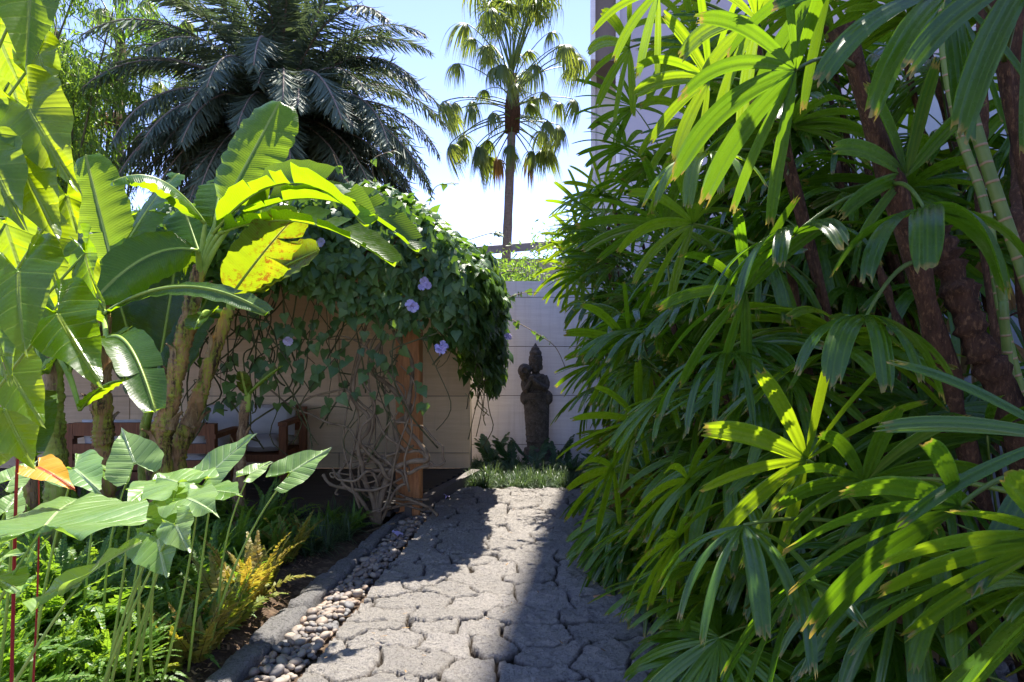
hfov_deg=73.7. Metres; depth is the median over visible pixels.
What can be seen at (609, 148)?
lady palm
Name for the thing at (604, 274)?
lady palm
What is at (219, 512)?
fern
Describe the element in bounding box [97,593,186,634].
fern
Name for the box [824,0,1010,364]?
lady palm
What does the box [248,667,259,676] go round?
pebble
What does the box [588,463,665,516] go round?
lady palm
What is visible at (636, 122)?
building
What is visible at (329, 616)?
pebble
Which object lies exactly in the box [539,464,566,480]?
mondo grass
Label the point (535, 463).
leafy plant
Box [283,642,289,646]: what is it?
pebble
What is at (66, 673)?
fern
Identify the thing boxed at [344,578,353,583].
pebble
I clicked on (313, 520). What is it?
fern
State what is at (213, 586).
yellowing fern
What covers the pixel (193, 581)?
fern
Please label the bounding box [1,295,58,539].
banana plant
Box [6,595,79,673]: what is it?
fern
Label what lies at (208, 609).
fern sprout
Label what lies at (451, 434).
shelter wall
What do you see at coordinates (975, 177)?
palm cane
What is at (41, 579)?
fern
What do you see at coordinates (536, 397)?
statue
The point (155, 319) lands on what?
banana plant
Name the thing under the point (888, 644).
lady palm
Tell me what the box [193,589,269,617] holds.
fern
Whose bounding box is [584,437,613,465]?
lady palm
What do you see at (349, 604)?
pebble
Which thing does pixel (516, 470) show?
mondo grass
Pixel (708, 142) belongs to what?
lady palm
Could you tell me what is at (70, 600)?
fern
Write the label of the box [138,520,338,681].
leaf litter
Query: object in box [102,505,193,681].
elephant ear
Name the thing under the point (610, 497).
lady palm
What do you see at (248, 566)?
yellowing fern
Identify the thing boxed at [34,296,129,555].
banana plant
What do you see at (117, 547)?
fern
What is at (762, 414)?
lady palm
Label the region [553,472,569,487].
mondo grass
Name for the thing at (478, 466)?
mondo grass
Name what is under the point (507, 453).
sprig plant
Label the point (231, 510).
fern
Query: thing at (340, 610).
pebble
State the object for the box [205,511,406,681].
kerb
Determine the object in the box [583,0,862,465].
lady palm
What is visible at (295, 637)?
pebble
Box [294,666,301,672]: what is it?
pebble
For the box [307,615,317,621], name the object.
pebble
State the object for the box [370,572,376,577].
pebble
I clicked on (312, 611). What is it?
pebble
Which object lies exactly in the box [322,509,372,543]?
mondo grass
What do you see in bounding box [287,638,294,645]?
pebble
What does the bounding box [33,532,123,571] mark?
fern
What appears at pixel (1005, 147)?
lady palm
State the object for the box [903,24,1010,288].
lady palm
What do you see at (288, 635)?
pebble
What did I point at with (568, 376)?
lady palm
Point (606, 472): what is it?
lady palm
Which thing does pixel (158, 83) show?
bamboo
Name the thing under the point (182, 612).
fern
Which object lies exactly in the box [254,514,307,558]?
fern
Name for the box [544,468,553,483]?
mondo grass
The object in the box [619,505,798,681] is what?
lady palm
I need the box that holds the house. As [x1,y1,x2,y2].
[476,239,578,280]
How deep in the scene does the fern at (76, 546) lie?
4.17 m
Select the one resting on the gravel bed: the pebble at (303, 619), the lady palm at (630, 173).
the pebble at (303, 619)
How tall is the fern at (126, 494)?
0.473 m
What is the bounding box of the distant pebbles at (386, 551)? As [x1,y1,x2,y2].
[353,502,435,573]
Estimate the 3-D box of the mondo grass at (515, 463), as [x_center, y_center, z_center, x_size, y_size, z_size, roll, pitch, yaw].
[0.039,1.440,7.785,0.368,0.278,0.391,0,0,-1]
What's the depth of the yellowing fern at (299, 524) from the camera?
4.88 m
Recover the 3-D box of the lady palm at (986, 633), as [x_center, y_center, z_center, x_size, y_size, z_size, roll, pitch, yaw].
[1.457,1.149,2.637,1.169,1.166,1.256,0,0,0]
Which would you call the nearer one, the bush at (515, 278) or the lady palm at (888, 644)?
the lady palm at (888, 644)
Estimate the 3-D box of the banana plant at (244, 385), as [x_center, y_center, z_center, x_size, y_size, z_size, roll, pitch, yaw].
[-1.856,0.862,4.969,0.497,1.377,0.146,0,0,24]
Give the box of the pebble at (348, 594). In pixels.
[343,591,351,597]
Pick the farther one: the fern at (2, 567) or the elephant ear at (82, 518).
the fern at (2, 567)
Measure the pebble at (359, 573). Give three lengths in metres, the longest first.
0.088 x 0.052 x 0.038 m
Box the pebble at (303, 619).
[300,616,306,624]
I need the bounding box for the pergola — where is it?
[2,218,424,515]
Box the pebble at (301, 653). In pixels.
[297,649,305,657]
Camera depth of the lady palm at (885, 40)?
3.79 m
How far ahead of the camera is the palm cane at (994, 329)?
2.59 m
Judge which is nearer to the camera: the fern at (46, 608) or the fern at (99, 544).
the fern at (46, 608)
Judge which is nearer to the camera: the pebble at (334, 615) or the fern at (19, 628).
the fern at (19, 628)
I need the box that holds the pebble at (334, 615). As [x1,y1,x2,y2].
[332,612,337,618]
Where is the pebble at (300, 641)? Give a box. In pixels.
[295,637,306,645]
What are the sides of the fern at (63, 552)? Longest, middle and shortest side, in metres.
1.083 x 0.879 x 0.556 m
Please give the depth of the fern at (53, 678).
2.52 m
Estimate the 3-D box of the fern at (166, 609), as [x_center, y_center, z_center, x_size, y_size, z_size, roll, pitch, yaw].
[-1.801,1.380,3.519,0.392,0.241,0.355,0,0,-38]
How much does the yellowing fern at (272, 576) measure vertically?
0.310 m
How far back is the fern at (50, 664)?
2.70 m
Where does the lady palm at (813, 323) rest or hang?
on the ground at (295, 589)
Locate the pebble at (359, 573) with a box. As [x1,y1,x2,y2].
[355,570,364,576]
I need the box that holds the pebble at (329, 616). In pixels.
[326,613,332,618]
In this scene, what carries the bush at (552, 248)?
on the ground at (295, 589)
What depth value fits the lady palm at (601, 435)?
5.67 m
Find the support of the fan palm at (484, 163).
on the ground at (295, 589)
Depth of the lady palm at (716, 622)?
2.73 m
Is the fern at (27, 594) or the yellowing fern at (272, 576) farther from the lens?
the yellowing fern at (272, 576)
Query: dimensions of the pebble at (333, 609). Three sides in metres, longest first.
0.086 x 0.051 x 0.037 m
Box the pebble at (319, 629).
[316,626,323,632]
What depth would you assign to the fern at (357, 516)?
5.37 m
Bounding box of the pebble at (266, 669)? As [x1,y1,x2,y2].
[262,665,271,673]
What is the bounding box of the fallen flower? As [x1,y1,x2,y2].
[392,530,402,535]
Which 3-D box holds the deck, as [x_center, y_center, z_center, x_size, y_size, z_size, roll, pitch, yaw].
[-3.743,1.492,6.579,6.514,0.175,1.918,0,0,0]
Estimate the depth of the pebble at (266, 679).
3.00 m
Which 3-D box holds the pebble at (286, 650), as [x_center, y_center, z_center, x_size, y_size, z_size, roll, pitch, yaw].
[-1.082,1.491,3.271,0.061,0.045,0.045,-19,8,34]
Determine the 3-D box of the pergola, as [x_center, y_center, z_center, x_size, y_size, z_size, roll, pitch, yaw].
[-3.690,0.250,6.530,5.820,2.500,1.940,0,0,0]
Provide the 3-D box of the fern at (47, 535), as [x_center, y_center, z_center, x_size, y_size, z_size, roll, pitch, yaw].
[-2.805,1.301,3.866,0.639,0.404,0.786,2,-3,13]
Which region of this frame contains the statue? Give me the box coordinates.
[518,343,552,460]
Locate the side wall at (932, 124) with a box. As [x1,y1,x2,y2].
[845,28,1023,517]
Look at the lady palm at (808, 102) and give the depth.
5.39 m
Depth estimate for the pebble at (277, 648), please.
3.28 m
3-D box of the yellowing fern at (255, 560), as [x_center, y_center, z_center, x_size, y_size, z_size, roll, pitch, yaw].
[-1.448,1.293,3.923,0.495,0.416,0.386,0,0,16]
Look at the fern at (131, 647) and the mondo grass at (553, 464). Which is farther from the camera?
the mondo grass at (553, 464)
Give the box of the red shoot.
[9,458,18,681]
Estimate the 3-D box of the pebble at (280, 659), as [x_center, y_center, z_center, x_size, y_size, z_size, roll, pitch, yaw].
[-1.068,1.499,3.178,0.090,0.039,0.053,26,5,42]
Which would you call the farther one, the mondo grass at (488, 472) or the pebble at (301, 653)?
the mondo grass at (488, 472)
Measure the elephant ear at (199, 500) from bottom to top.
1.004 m
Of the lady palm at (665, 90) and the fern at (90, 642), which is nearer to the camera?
the fern at (90, 642)
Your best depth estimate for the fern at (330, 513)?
5.40 m
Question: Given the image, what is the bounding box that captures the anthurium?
[17,454,75,681]
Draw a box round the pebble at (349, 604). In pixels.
[344,601,353,608]
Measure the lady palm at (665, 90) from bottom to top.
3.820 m
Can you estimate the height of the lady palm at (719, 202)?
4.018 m
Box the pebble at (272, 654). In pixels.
[268,651,276,658]
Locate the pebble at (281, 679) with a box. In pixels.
[273,677,286,681]
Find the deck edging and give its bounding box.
[405,469,479,516]
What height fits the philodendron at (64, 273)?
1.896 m
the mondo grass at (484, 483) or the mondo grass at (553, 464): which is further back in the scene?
the mondo grass at (553, 464)
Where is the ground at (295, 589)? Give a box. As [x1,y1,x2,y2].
[139,469,1013,681]
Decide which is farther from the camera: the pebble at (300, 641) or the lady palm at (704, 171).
the lady palm at (704, 171)
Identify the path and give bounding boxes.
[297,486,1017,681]
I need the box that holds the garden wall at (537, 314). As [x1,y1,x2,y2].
[471,281,830,466]
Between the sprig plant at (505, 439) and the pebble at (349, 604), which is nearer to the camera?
the pebble at (349, 604)
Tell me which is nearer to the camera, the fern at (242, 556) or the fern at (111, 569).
the fern at (111, 569)
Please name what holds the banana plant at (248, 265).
on the ground at (295, 589)
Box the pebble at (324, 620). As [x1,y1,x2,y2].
[316,617,327,626]
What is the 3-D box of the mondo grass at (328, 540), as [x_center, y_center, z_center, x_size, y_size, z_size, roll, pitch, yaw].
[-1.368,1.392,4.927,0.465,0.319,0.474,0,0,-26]
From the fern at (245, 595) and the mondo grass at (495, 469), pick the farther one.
the mondo grass at (495, 469)
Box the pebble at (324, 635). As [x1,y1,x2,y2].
[319,631,330,639]
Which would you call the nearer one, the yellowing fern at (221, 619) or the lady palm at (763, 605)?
the lady palm at (763, 605)
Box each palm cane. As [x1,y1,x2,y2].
[876,265,949,549]
[933,225,1023,470]
[938,7,1023,395]
[941,0,1023,294]
[974,9,1001,354]
[992,274,1023,568]
[1009,7,1023,340]
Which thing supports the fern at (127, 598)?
on the ground at (295, 589)
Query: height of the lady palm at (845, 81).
3.549 m
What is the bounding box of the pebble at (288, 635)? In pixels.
[284,632,295,639]
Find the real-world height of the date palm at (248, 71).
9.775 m
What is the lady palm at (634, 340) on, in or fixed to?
on the ground at (295, 589)
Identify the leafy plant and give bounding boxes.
[472,458,509,469]
[500,459,528,473]
[519,462,544,472]
[557,459,583,474]
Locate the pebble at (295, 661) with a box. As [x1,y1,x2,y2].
[287,657,301,665]
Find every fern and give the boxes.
[0,481,41,518]
[0,483,43,518]
[0,533,168,632]
[0,543,131,629]
[0,544,87,618]
[0,544,125,619]
[0,559,127,630]
[0,570,59,617]
[0,575,93,681]
[0,584,133,681]
[0,591,109,681]
[0,604,38,644]
[0,604,127,678]
[0,607,80,681]
[0,639,52,662]
[0,649,88,681]
[1,540,189,673]
[1,609,67,660]
[1,640,85,681]
[2,526,204,637]
[2,536,131,599]
[2,592,104,681]
[2,655,121,681]
[3,533,133,611]
[3,639,33,681]
[4,504,122,565]
[4,541,105,671]
[5,622,35,662]
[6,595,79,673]
[7,531,53,561]
[8,624,119,679]
[9,634,104,654]
[17,567,174,680]
[20,609,183,681]
[20,630,154,681]
[21,637,133,680]
[22,576,145,650]
[23,587,136,644]
[24,540,154,628]
[26,657,54,681]
[30,558,83,569]
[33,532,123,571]
[34,500,147,561]
[36,656,124,681]
[37,485,125,551]
[38,569,117,634]
[44,600,194,680]
[47,614,135,675]
[47,658,79,681]
[55,622,175,681]
[58,612,182,681]
[69,486,122,499]
[72,622,183,681]
[73,525,136,564]
[86,613,175,681]
[93,519,230,579]
[94,526,130,565]
[94,526,228,602]
[96,539,181,614]
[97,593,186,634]
[105,577,185,632]
[123,480,129,527]
[135,599,192,674]
[140,578,201,623]
[144,579,241,672]
[154,586,239,663]
[155,579,203,611]
[162,592,244,663]
[164,520,268,598]
[175,548,287,632]
[176,511,269,560]
[176,516,235,548]
[177,504,281,569]
[178,536,289,606]
[191,501,232,538]
[192,568,265,626]
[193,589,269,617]
[195,479,250,532]
[207,530,315,601]
[209,476,312,532]
[215,508,295,554]
[216,497,257,523]
[216,548,265,577]
[228,477,322,531]
[252,508,325,564]
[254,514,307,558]
[256,536,302,592]
[262,511,326,549]
[274,514,319,540]
[289,511,342,536]
[312,500,353,528]
[331,499,379,530]
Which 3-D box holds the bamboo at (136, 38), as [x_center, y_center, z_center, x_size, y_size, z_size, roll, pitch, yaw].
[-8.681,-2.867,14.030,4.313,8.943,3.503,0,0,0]
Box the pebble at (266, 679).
[262,676,269,681]
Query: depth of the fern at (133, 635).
2.79 m
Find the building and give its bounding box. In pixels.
[590,0,975,278]
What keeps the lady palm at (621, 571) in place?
on the ground at (295, 589)
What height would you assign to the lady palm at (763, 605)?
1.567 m
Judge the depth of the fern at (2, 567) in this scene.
3.08 m
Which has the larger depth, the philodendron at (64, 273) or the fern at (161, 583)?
the fern at (161, 583)
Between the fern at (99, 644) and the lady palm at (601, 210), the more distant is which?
the lady palm at (601, 210)
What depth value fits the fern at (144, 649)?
2.92 m
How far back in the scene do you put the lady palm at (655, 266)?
3.97 m
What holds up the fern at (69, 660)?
on the ground at (295, 589)
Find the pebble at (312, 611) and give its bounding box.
[306,607,317,615]
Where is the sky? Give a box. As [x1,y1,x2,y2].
[54,0,590,258]
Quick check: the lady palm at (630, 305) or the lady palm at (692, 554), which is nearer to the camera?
the lady palm at (692, 554)
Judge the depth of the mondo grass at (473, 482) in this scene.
7.00 m
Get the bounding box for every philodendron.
[0,0,82,267]
[0,208,105,469]
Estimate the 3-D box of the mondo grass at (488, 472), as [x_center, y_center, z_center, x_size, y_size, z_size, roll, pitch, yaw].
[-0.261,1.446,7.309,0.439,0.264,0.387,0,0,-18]
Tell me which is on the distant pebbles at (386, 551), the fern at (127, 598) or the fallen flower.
the fallen flower
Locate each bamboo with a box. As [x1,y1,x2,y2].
[2,0,166,217]
[39,0,200,210]
[52,0,206,173]
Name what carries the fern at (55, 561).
on the ground at (295, 589)
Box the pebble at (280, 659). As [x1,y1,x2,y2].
[276,656,287,663]
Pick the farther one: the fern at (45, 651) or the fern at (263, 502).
the fern at (263, 502)
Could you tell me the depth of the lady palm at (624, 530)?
3.67 m
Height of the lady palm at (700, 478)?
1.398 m
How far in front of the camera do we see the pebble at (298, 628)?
3.54 m
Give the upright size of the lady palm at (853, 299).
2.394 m
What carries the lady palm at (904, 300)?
on the ground at (295, 589)
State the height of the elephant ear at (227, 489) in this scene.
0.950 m
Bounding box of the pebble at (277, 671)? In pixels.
[268,664,284,677]
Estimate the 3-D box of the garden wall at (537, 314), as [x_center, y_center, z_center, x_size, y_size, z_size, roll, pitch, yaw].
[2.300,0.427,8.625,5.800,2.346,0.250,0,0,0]
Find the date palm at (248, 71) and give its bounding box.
[72,0,449,210]
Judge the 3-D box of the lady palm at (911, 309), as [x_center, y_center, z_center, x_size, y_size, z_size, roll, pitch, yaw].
[1.714,0.272,3.395,1.314,2.558,1.368,0,0,0]
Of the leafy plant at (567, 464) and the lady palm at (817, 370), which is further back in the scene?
the leafy plant at (567, 464)
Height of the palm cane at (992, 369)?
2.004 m
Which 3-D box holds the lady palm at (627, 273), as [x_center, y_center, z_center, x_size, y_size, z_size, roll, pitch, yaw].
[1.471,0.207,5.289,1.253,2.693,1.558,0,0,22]
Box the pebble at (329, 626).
[322,624,332,629]
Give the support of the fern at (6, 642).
on the ground at (295, 589)
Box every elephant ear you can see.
[0,449,102,681]
[0,492,148,601]
[0,538,141,681]
[82,428,163,638]
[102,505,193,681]
[105,513,178,681]
[121,468,242,681]
[125,467,218,681]
[187,433,256,671]
[207,447,331,658]
[217,461,272,649]
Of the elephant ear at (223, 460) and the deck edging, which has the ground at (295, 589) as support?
the elephant ear at (223, 460)
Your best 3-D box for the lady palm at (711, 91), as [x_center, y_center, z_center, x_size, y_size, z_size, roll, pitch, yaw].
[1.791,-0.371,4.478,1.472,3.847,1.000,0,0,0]
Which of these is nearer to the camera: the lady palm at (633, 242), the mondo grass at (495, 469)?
the lady palm at (633, 242)
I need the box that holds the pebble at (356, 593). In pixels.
[352,589,362,597]
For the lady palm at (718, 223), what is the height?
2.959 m
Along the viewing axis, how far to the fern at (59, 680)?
2.59 m
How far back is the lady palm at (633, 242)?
5.66 m
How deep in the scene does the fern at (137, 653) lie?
2.87 m
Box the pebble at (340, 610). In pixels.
[336,608,344,613]
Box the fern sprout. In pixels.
[193,589,220,643]
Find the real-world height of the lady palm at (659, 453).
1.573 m
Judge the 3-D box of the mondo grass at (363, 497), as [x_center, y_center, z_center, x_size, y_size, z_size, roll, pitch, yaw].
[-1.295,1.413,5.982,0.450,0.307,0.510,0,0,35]
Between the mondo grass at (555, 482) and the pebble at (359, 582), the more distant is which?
the mondo grass at (555, 482)
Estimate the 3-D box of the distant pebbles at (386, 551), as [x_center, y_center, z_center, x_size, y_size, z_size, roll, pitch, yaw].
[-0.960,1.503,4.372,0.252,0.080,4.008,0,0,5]
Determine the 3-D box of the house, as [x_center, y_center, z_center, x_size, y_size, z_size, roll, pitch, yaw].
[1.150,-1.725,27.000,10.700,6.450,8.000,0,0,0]
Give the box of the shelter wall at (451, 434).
[0,257,471,467]
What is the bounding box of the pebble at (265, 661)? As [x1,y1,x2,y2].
[261,658,269,665]
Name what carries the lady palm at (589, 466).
on the ground at (295, 589)
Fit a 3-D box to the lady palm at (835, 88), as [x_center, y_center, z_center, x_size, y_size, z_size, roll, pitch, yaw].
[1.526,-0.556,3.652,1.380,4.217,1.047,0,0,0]
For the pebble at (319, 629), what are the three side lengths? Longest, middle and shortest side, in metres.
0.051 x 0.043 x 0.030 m
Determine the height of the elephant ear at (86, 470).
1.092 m
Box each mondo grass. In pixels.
[285,494,315,525]
[289,504,339,530]
[289,526,337,564]
[294,514,352,555]
[318,496,352,531]
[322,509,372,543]
[334,496,374,528]
[351,491,386,504]
[462,472,483,487]
[465,468,482,486]
[471,455,491,469]
[472,471,499,488]
[473,467,503,488]
[476,465,497,484]
[479,461,505,488]
[491,469,511,487]
[501,474,519,488]
[504,466,530,488]
[506,456,525,470]
[506,463,526,479]
[509,471,534,488]
[525,469,537,484]
[525,473,542,487]
[529,467,552,487]
[531,456,554,470]
[532,477,552,488]
[537,461,559,477]
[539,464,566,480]
[544,456,563,472]
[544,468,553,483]
[547,473,560,486]
[549,472,579,490]
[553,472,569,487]
[558,467,572,481]
[565,459,583,475]
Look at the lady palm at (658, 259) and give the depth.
4.64 m
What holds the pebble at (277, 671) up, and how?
on the gravel bed
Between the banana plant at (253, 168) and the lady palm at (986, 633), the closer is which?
the lady palm at (986, 633)
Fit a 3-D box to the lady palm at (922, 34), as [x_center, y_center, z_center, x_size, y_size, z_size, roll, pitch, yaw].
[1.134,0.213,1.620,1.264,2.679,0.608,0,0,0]
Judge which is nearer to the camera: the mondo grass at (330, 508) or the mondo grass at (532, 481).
the mondo grass at (330, 508)
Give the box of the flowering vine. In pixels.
[0,150,565,530]
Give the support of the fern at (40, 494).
on the ground at (295, 589)
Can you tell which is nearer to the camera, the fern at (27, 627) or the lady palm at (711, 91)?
the fern at (27, 627)
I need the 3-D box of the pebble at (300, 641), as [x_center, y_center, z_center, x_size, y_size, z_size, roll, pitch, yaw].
[-1.047,1.491,3.384,0.064,0.038,0.053,-8,-16,-8]
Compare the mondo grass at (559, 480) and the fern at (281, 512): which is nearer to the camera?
the fern at (281, 512)
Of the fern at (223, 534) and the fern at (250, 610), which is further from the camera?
the fern at (223, 534)
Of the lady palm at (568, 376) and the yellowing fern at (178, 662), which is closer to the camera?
the yellowing fern at (178, 662)
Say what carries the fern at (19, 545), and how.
on the ground at (295, 589)
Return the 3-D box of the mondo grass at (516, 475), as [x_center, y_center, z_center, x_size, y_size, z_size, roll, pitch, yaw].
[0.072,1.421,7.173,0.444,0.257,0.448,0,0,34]
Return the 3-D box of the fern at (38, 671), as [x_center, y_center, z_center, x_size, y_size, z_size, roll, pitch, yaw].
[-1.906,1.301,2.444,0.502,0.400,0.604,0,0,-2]
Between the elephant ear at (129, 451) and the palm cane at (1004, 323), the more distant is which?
the elephant ear at (129, 451)
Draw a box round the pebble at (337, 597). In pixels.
[333,594,340,601]
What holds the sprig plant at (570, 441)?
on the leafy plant
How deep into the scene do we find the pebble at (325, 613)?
3.72 m
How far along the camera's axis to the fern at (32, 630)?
2.61 m
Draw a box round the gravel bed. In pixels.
[242,505,433,681]
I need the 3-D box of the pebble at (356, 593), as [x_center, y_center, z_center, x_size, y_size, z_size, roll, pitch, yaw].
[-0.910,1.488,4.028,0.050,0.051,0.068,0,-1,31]
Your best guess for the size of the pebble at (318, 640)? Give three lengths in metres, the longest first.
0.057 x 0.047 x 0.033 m
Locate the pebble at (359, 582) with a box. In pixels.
[354,580,363,585]
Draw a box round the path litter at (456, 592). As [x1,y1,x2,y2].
[325,489,604,671]
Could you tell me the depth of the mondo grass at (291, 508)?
5.57 m
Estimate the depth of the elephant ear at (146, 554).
2.38 m
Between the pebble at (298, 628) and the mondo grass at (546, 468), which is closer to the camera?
the pebble at (298, 628)
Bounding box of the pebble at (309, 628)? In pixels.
[305,626,313,631]
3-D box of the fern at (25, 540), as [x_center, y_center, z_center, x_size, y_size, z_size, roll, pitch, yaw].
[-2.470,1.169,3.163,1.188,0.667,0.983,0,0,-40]
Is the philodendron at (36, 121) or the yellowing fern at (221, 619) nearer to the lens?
the philodendron at (36, 121)
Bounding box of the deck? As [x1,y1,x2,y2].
[0,468,467,526]
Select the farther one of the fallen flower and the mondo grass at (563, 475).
the mondo grass at (563, 475)
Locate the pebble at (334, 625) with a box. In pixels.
[329,623,338,633]
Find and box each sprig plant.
[474,434,493,462]
[482,432,509,461]
[491,435,516,461]
[510,437,549,465]
[548,434,574,462]
[548,444,580,468]
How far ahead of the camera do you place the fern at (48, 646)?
2.53 m
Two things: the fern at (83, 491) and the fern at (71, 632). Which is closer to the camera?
the fern at (71, 632)
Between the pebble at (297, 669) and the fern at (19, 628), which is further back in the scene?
the pebble at (297, 669)
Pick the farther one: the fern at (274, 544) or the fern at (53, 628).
the fern at (274, 544)
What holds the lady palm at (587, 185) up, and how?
on the ground at (295, 589)
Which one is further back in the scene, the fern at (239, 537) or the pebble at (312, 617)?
the fern at (239, 537)
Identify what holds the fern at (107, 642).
on the ground at (295, 589)
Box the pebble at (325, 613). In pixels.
[321,610,332,616]
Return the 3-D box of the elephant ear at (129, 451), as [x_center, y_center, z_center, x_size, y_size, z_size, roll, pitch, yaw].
[-1.717,0.943,2.963,0.410,1.116,0.165,0,0,19]
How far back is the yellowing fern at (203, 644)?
3.16 m
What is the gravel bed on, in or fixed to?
on the ground at (295, 589)
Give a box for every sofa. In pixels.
[65,419,237,497]
[179,404,306,483]
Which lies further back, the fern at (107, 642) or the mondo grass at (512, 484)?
the mondo grass at (512, 484)
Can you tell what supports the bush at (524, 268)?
on the ground at (295, 589)
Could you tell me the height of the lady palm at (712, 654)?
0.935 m
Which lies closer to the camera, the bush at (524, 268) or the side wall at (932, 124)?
the side wall at (932, 124)
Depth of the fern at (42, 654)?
2.51 m
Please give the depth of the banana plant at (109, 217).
4.54 m
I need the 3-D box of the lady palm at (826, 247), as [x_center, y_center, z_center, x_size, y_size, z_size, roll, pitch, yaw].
[1.614,-0.092,3.734,1.235,3.292,1.026,0,0,-34]
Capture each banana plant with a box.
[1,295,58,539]
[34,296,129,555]
[70,153,273,532]
[96,101,426,531]
[110,215,224,524]
[171,205,319,553]
[227,365,282,526]
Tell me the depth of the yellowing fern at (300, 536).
4.54 m
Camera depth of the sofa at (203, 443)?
5.78 m
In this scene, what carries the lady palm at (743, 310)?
on the ground at (295, 589)
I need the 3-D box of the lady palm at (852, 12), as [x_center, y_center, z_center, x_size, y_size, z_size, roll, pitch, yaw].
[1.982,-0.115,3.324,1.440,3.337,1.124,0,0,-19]
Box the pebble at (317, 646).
[310,642,322,650]
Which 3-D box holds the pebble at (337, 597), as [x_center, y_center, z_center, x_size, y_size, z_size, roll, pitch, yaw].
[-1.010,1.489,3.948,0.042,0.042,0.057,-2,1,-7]
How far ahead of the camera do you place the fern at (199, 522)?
4.80 m
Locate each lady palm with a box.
[532,152,629,412]
[542,196,668,428]
[546,187,657,474]
[549,193,663,451]
[550,252,626,458]
[556,282,732,615]
[558,247,699,477]
[559,449,708,527]
[565,495,675,619]
[568,301,693,517]
[571,111,713,457]
[571,156,770,520]
[573,74,729,372]
[573,208,649,269]
[574,299,681,450]
[574,414,656,506]
[575,230,637,382]
[576,430,608,498]
[577,460,713,568]
[579,463,717,629]
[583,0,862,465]
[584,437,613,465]
[585,466,666,518]
[587,532,799,681]
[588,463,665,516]
[602,153,701,462]
[604,353,725,511]
[608,374,827,651]
[614,594,841,681]
[616,159,835,517]
[616,200,751,281]
[619,223,741,501]
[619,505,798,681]
[621,117,834,453]
[623,561,973,681]
[625,366,802,648]
[628,137,763,386]
[631,10,871,451]
[637,0,858,232]
[637,154,834,418]
[637,274,753,452]
[649,235,875,623]
[657,368,927,681]
[663,49,858,343]
[670,0,1023,681]
[676,1,855,345]
[678,56,883,412]
[678,338,853,628]
[688,4,838,411]
[698,302,963,663]
[699,138,914,390]
[704,70,909,462]
[716,0,881,327]
[718,97,942,465]
[719,424,1009,681]
[721,81,936,391]
[726,0,1023,210]
[730,152,1013,525]
[732,46,981,345]
[737,192,938,421]
[743,368,995,681]
[746,33,1023,649]
[760,0,1020,568]
[761,133,1023,547]
[766,493,1023,677]
[771,359,1023,681]
[773,11,938,281]
[804,362,1023,681]
[809,509,1023,681]
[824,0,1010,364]
[833,0,1023,505]
[855,22,1023,400]
[899,113,1015,332]
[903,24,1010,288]
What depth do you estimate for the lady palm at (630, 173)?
5.12 m
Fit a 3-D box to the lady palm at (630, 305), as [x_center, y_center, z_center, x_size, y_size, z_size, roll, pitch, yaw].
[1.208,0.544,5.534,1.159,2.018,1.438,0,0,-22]
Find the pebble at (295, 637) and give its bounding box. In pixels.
[291,634,301,639]
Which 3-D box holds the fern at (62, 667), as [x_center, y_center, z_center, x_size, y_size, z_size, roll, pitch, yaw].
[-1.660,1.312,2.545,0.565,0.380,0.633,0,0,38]
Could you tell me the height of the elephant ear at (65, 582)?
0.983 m
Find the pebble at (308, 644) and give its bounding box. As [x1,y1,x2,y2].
[300,643,312,647]
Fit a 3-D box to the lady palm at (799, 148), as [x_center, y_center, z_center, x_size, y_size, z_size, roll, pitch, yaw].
[1.494,0.104,3.468,1.048,2.894,1.281,0,0,0]
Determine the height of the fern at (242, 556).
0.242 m
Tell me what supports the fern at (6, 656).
on the ground at (295, 589)
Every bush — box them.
[489,242,558,280]
[491,243,546,280]
[510,207,629,280]
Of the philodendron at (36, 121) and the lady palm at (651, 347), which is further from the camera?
the lady palm at (651, 347)
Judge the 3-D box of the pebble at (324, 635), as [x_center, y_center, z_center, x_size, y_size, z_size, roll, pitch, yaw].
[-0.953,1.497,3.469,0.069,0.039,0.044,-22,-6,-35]
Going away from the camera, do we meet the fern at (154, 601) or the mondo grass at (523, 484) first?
the fern at (154, 601)
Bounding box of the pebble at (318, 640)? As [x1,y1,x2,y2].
[315,638,323,644]
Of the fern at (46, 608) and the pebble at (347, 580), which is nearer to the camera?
the fern at (46, 608)
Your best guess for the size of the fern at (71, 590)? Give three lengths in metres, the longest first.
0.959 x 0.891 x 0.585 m
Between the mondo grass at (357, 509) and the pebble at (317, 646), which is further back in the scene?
the mondo grass at (357, 509)
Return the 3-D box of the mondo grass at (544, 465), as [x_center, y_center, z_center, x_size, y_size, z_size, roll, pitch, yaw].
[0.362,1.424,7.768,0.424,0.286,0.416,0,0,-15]
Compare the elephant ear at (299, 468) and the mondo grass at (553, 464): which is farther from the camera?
the mondo grass at (553, 464)
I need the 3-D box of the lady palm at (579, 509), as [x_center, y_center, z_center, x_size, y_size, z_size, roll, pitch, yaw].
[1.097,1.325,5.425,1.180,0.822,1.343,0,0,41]
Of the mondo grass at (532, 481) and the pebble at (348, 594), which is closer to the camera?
the pebble at (348, 594)
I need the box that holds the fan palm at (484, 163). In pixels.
[438,0,590,279]
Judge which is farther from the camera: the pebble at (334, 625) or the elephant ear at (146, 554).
the pebble at (334, 625)
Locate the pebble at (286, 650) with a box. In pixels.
[281,647,290,655]
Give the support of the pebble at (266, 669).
on the gravel bed
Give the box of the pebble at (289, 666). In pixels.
[286,663,294,669]
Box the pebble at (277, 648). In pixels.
[272,644,281,652]
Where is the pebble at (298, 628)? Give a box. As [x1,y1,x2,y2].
[291,625,302,632]
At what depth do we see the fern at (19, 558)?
3.04 m
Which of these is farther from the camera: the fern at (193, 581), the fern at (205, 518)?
the fern at (205, 518)
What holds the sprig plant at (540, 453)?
on the ground at (295, 589)
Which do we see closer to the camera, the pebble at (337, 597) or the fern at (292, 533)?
the pebble at (337, 597)
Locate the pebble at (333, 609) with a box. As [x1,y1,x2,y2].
[324,607,336,613]

